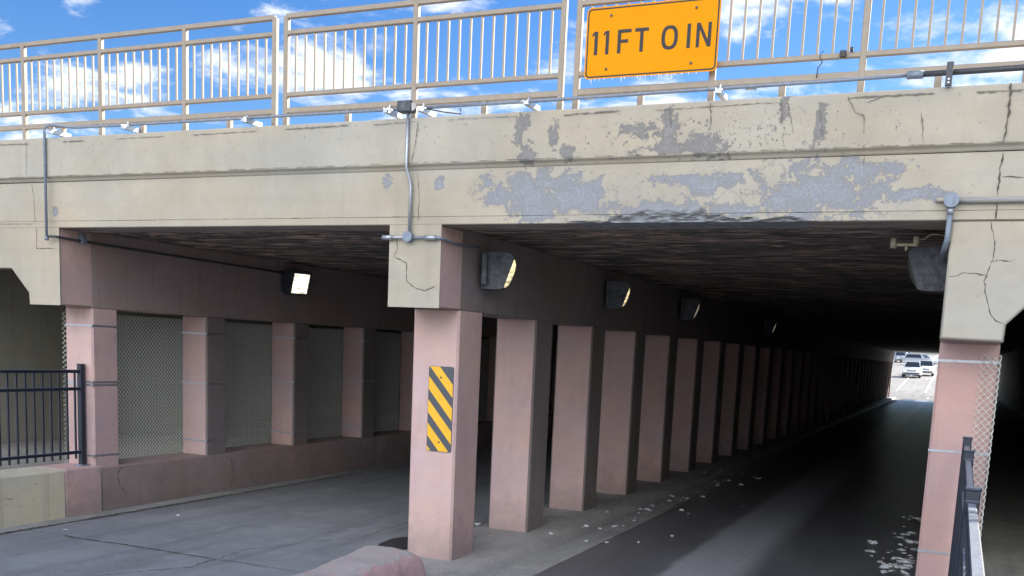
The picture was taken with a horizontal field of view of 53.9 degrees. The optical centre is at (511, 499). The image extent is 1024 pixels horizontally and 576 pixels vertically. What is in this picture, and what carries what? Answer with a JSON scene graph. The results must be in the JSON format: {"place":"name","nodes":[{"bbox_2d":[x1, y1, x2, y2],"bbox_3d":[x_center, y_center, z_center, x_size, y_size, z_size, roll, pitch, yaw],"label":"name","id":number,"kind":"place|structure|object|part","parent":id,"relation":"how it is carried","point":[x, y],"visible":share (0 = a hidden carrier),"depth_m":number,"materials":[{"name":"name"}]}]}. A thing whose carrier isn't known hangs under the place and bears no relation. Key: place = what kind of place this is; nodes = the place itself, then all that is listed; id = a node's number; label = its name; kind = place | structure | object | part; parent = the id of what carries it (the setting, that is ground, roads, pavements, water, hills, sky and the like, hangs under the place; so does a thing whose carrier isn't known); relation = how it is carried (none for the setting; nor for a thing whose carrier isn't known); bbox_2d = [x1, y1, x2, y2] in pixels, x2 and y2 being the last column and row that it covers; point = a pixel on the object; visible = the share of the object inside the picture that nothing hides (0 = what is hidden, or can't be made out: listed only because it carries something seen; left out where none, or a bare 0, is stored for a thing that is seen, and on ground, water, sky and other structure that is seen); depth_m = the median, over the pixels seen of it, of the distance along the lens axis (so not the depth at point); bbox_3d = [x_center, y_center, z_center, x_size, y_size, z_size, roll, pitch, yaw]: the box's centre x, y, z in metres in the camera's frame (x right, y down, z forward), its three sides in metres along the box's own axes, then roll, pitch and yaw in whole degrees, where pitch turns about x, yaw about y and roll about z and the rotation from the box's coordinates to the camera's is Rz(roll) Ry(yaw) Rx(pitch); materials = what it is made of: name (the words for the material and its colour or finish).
{"place":"outdoors","nodes":[
{"label":"outdoors","id":0,"kind":"place"},
{"bbox_2d":[31,530,303,572],"bbox_3d":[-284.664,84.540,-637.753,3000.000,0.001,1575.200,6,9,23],"label":"ground","id":1,"kind":"structure","parent":0,"point":[212,558],"depth_m":10.97,"materials":[{"name":"grey concrete"}]},
{"bbox_2d":[293,545,425,575],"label":"kerb block","id":2,"kind":"structure","parent":1,"relation":"on","point":[372,560],"depth_m":9.12,"materials":[{"name":"pink paint"}]},
{"bbox_2d":[0,83,1023,575],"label":"concrete bridge","id":3,"kind":"structure","parent":1,"relation":"on","point":[738,219],"depth_m":11.91,"materials":[{"name":"grey concrete"}]},
{"bbox_2d":[0,15,278,138],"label":"bridge railing","id":4,"kind":"object","parent":3,"relation":"on","point":[185,102],"visible":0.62,"depth_m":11.19,"materials":[{"name":"beige metal"}]},
{"bbox_2d":[280,270,311,295],"bbox_3d":[-3.396,-3.400,15.752,0.403,0.380,0.340,-6,12,-44],"label":"wall lamp","id":5,"kind":"object","parent":3,"relation":"attached to","point":[295,282],"visible":1,"depth_m":15.68,"materials":[{"name":"beige"}]},
{"bbox_2d":[62,312,552,462],"bbox_3d":[-0.268,-2.868,24.167,0.486,1.920,25.563,6,9,23],"label":"chain link fence","id":6,"kind":"object","parent":3,"relation":"attached to","point":[341,379],"visible":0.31,"depth_m":15.80,"materials":[{"name":"silver metal"}]},
{"bbox_2d":[283,0,568,124],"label":"bridge railing","id":7,"kind":"object","parent":3,"relation":"on","point":[416,20],"visible":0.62,"depth_m":9.82,"materials":[{"name":"beige metal"}]},
{"bbox_2d":[426,366,453,452],"bbox_3d":[-0.757,-0.952,10.575,0.292,0.895,0.014,6,9,23],"label":"object marker","id":8,"kind":"object","parent":3,"relation":"attached to","point":[440,408],"visible":1,"depth_m":10.57,"materials":[{"name":"metal"}]},
{"bbox_2d":[429,108,460,114],"bbox_3d":[-0.646,-3.727,9.657,0.356,0.070,0.017,6,9,22],"label":"loose wire","id":9,"kind":"object","parent":3,"relation":"on","point":[446,112],"visible":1,"depth_m":9.65,"materials":[{"name":"grey plastic"}]},
{"bbox_2d":[481,252,516,290],"bbox_3d":[-0.137,-2.430,10.717,0.339,0.380,0.403,3,8,4],"label":"wall lamp","id":10,"kind":"object","parent":3,"relation":"attached to","point":[497,270],"visible":1,"depth_m":10.59,"materials":[{"name":"beige metal"}]},
{"bbox_2d":[43,61,1023,273],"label":"electrical conduit","id":11,"kind":"object","parent":3,"relation":"attached to","point":[408,107],"visible":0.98,"depth_m":9.71,"materials":[{"name":"metal"}]},
{"bbox_2d":[605,281,629,309],"bbox_3d":[1.515,-2.926,14.415,0.339,0.380,0.403,3,8,4],"label":"wall lamp","id":12,"kind":"object","parent":3,"relation":"attached to","point":[617,293],"visible":0.99,"depth_m":14.28,"materials":[{"name":"black metal"}]},
{"bbox_2d":[679,298,699,320],"bbox_3d":[3.215,-3.446,18.220,0.339,0.380,0.403,3,8,4],"label":"wall lamp","id":13,"kind":"object","parent":3,"relation":"attached to","point":[689,307],"visible":0.98,"depth_m":18.09,"materials":[{"name":"black metal"}]},
{"bbox_2d":[761,319,776,334],"bbox_3d":[6.573,-4.425,25.747,0.339,0.380,0.403,3,8,4],"label":"wall lamp","id":14,"kind":"object","parent":3,"relation":"attached to","point":[768,326],"visible":1,"depth_m":25.61,"materials":[{"name":"black metal"}]},
{"bbox_2d":[572,0,1023,108],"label":"bridge railing","id":15,"kind":"object","parent":3,"relation":"on","point":[863,54],"visible":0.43,"depth_m":8.36,"materials":[{"name":"beige metal"}]},
{"bbox_2d":[584,0,721,80],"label":"clearance sign","id":16,"kind":"object","parent":15,"relation":"attached to","point":[671,37],"visible":1,"depth_m":8.81,"materials":[{"name":"yellow metal"}]},
{"bbox_2d":[839,47,853,57],"bbox_3d":[2.740,-3.665,8.237,0.115,0.080,0.056,3,9,5],"label":"floodlight","id":17,"kind":"object","parent":15,"relation":"attached to","point":[843,53],"visible":1,"depth_m":8.22,"materials":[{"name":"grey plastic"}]},
{"bbox_2d":[890,234,944,250],"bbox_3d":[3.525,-2.239,8.741,0.448,0.145,0.072,6,9,23],"label":"broken bracket","id":18,"kind":"object","parent":3,"relation":"attached to","point":[895,244],"visible":0.97,"depth_m":8.77,"materials":[{"name":"beige metal"}]},
{"bbox_2d":[908,246,948,293],"bbox_3d":[3.712,-2.047,8.984,0.339,0.380,0.403,6,9,23],"label":"wall lamp","id":19,"kind":"object","parent":3,"relation":"attached to","point":[927,267],"visible":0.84,"depth_m":8.81,"materials":[{"name":"grey metal"}]},
{"bbox_2d":[917,354,1001,554],"bbox_3d":[6.135,-0.922,13.826,0.494,1.980,11.577,6,9,23],"label":"chain link fence","id":20,"kind":"object","parent":3,"relation":"attached to","point":[990,435],"visible":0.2,"depth_m":8.51,"materials":[{"name":"silver metal"}]},
{"bbox_2d":[936,192,1023,259],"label":"electrical conduit","id":21,"kind":"object","parent":3,"relation":"attached to","point":[951,200],"visible":1,"depth_m":7.89,"materials":[{"name":"metal"}]},
{"bbox_2d":[405,396,895,575],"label":"traffic island","id":22,"kind":"structure","parent":1,"relation":"on","point":[494,550],"depth_m":14.14,"materials":[{"name":"concrete"}]},
{"bbox_2d":[0,401,550,469],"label":"sidewalk","id":23,"kind":"structure","parent":0,"point":[13,451],"depth_m":16.17,"materials":[{"name":"concrete"}]},
{"bbox_2d":[0,440,551,575],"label":"road","id":24,"kind":"structure","parent":0,"point":[303,527],"depth_m":11.81,"materials":[{"name":"concrete"}]},
{"bbox_2d":[0,466,64,528],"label":"wall","id":25,"kind":"structure","parent":24,"relation":"on","point":[33,494],"depth_m":11.82,"materials":[{"name":"beige concrete"}]},
{"bbox_2d":[0,363,89,465],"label":"metal fence","id":26,"kind":"object","parent":25,"relation":"on","point":[80,389],"visible":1,"depth_m":12.13,"materials":[{"name":"black metal"}]},
{"bbox_2d":[0,438,551,533],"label":"gutter","id":27,"kind":"object","parent":24,"relation":"on","point":[134,508],"visible":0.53,"depth_m":14.10,"materials":[{"name":"concrete"}]},
{"bbox_2d":[379,537,407,549],"bbox_3d":[-1.296,0.507,11.630,0.440,0.012,0.880,6,9,23],"label":"asphalt patch","id":28,"kind":"object","parent":24,"relation":"on","point":[401,543],"visible":0.48,"depth_m":11.60,"materials":[{"name":"black asphalt"}]},
{"bbox_2d":[0,0,1023,399],"label":"sky","id":29,"kind":"structure","parent":0,"point":[20,20],"materials":[{"name":"blue"}]},
{"bbox_2d":[534,399,933,575],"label":"road","id":30,"kind":"structure","parent":0,"point":[832,503],"depth_m":15.49,"materials":[{"name":"grey asphalt"}]},
{"bbox_2d":[487,398,899,575],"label":"gutter","id":31,"kind":"object","parent":30,"relation":"on","point":[535,564],"visible":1,"depth_m":14.94,"materials":[{"name":"concrete"}]},
{"bbox_2d":[868,540,877,543],"bbox_3d":[4.886,0.574,13.662,0.132,0.061,0.104,0,9,-16],"label":"ice chunk","id":32,"kind":"object","parent":30,"relation":"on","point":[872,542],"visible":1,"depth_m":13.64,"materials":[{"name":"white ice"}]},
{"bbox_2d":[896,559,906,562],"bbox_3d":[4.818,0.760,12.420,0.152,0.047,0.099,5,9,17],"label":"ice chunk","id":33,"kind":"object","parent":30,"relation":"on","point":[901,561],"visible":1,"depth_m":12.40,"materials":[{"name":"white ice"}]},
{"bbox_2d":[900,565,909,568],"bbox_3d":[4.721,0.807,12.084,0.150,0.045,0.135,2,8,-2],"label":"ice chunk","id":34,"kind":"object","parent":30,"relation":"on","point":[903,567],"visible":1,"depth_m":12.04,"materials":[{"name":"white ice"}]},
{"bbox_2d":[890,354,938,399],"bbox_3d":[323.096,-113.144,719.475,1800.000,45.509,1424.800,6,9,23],"label":"hill road","id":35,"kind":"structure","parent":0,"point":[913,387],"depth_m":93.87,"materials":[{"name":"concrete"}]},
{"bbox_2d":[894,352,905,362],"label":"pickup truck","id":36,"kind":"object","parent":35,"relation":"on","point":[899,356],"visible":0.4,"depth_m":155.56,"materials":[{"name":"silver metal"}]},
{"bbox_2d":[901,361,923,377],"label":"parked car","id":37,"kind":"object","parent":35,"relation":"on","point":[912,368],"visible":0.97,"depth_m":103.84,"materials":[{"name":"white paint"}]},
{"bbox_2d":[896,355,937,398],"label":"road marking","id":38,"kind":"object","parent":35,"relation":"on","point":[927,387],"visible":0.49,"depth_m":96.27,"materials":[{"name":"white paint"}]},
{"bbox_2d":[902,353,937,364],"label":"parked car","id":39,"kind":"object","parent":35,"relation":"on","point":[914,357],"visible":0.38,"depth_m":143.06,"materials":[{"name":"silver metal"}]},
{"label":"side window","id":40,"kind":"part","parent":39,"relation":"part of","materials":[{"name":"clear glass"}]},
{"bbox_2d":[910,352,938,354],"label":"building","id":41,"kind":"structure","parent":35,"relation":"on","point":[924,353],"depth_m":226.63,"materials":[{"name":"white"}]},
{"bbox_2d":[915,360,935,375],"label":"parked car","id":42,"kind":"object","parent":35,"relation":"on","point":[929,366],"visible":0.59,"depth_m":109.63,"materials":[{"name":"white paint"}]},
{"bbox_2d":[981,398,1023,575],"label":"sidewalk","id":43,"kind":"structure","parent":0,"point":[1002,538],"depth_m":15.04,"materials":[{"name":"concrete"}]},
{"bbox_3d":[-1.708,2.602,-3.406,0.470,0.505,26.020,6,9,23],"label":"low wall","id":44,"kind":"object","parent":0,"visible":0},
{"bbox_2d":[948,436,984,575],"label":"metal fence","id":45,"kind":"object","parent":44,"relation":"on","point":[966,556],"visible":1,"depth_m":4.73,"materials":[{"name":"black metal"}]}
]}

